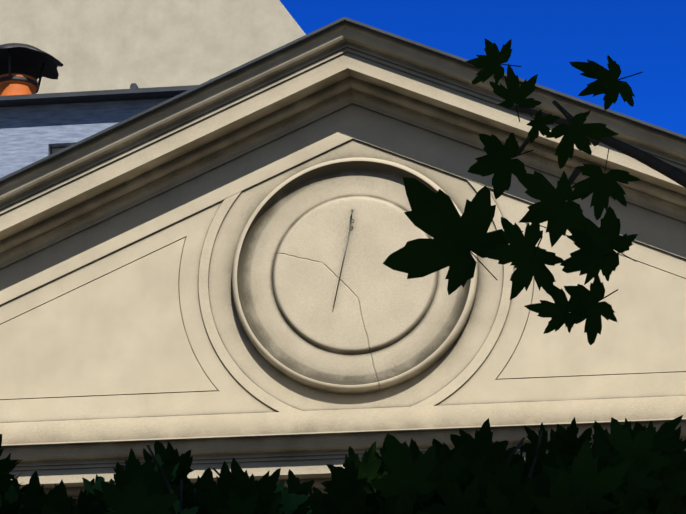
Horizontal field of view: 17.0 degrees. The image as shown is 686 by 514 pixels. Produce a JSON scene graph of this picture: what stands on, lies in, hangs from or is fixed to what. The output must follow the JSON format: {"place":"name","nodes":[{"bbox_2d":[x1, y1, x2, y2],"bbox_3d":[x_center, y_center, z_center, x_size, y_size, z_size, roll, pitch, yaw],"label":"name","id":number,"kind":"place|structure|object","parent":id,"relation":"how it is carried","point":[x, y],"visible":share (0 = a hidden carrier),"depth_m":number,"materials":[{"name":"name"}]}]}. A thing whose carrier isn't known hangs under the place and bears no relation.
{"place":"outdoors","nodes":[
{"label":"outdoors","id":0,"kind":"place"},
{"bbox_2d":[52,148,63,153],"bbox_3d":[-1.589,-0.894,19.461,1.806,0.146,0.040,-3,-19,6],"label":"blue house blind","id":1,"kind":"object","parent":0,"point":[54,150],"visible":0.07,"depth_m":19.55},
{"bbox_2d":[0,98,169,177],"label":"blue house walls","id":2,"kind":"structure","parent":0,"point":[29,135],"depth_m":19.53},
{"bbox_2d":[0,79,210,106],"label":"blue house eave","id":3,"kind":"structure","parent":2,"relation":"on","point":[134,92],"depth_m":19.46,"materials":[{"name":"metal"}]},
{"bbox_3d":[-2.952,-1.048,20.532,0.560,0.455,0.560,-3,-19,6],"label":"chimney stack","id":4,"kind":"object","parent":2,"relation":"on","visible":0},
{"bbox_2d":[0,73,37,95],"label":"chimney pot","id":5,"kind":"object","parent":4,"relation":"on","point":[12,87],"visible":0.44,"depth_m":20.52,"materials":[{"name":"ceramic"}]},
{"bbox_2d":[0,43,62,92],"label":"chimney cowl","id":6,"kind":"object","parent":5,"relation":"on","point":[29,60],"visible":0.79,"depth_m":20.91,"materials":[{"name":"metal"}]},
{"bbox_2d":[0,0,305,93],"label":"building","id":7,"kind":"structure","parent":0,"point":[93,45],"depth_m":27.46,"materials":[{"name":"paint"}]},
{"bbox_2d":[280,0,685,135],"label":"sky","id":8,"kind":"structure","parent":0,"point":[648,37],"materials":[{"name":"blue"}]},
{"label":"ground","id":9,"kind":"structure","parent":0,"visible":0},
{"bbox_2d":[0,39,685,513],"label":"plane tree","id":10,"kind":"object","parent":9,"relation":"on","point":[626,469],"visible":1,"depth_m":2.97,"materials":[{"name":"green plant"}]},
{"bbox_3d":[0.475,3.091,12.922,7.532,5.980,7.070,-3,-19,6],"label":"pavilion body","id":11,"kind":"object","parent":9,"relation":"on","visible":0},
{"bbox_2d":[0,139,685,506],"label":"tympanum","id":12,"kind":"object","parent":11,"relation":"on","point":[120,333],"visible":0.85,"depth_m":10.26,"materials":[{"name":"paint"}]},
{"bbox_2d":[0,104,685,443],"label":"pediment frame molding","id":13,"kind":"structure","parent":12,"relation":"attached to","point":[650,228],"depth_m":10.33,"materials":[{"name":"beige stone"}]},
{"bbox_2d":[333,209,353,307],"bbox_3d":[0.007,0.005,10.332,0.104,0.487,0.087,-3,-19,6],"label":"sundial gnomon","id":14,"kind":"object","parent":12,"relation":"attached to","point":[344,254],"visible":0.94,"depth_m":10.30,"materials":[{"name":"grey metal"}]},
{"bbox_2d":[232,157,477,393],"bbox_3d":[0.052,0.075,10.297,1.114,1.114,0.074,-3,-19,6],"label":"round medallion","id":15,"kind":"object","parent":12,"relation":"attached to","point":[380,325],"visible":0.9,"depth_m":10.28,"materials":[{"name":"paint"}]},
{"bbox_2d":[198,180,513,411],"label":"curved molding","id":16,"kind":"structure","parent":12,"relation":"attached to","point":[459,381],"depth_m":10.22,"materials":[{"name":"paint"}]},
{"bbox_2d":[0,418,685,504],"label":"horizontal cornice","id":17,"kind":"structure","parent":11,"relation":"on","point":[305,457],"depth_m":9.86,"materials":[{"name":"paint"}]},
{"bbox_2d":[0,22,352,269],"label":"raking cornice","id":18,"kind":"structure","parent":17,"relation":"on","point":[169,147],"depth_m":10.42,"materials":[{"name":"paint"}]},
{"bbox_2d":[345,22,685,222],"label":"raking cornice","id":19,"kind":"structure","parent":17,"relation":"on","point":[419,87],"depth_m":10.31,"materials":[{"name":"paint"}]},
{"bbox_2d":[0,17,685,183],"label":"roof","id":20,"kind":"structure","parent":11,"relation":"on","point":[273,53],"depth_m":10.35,"materials":[{"name":"metal"}]}
]}

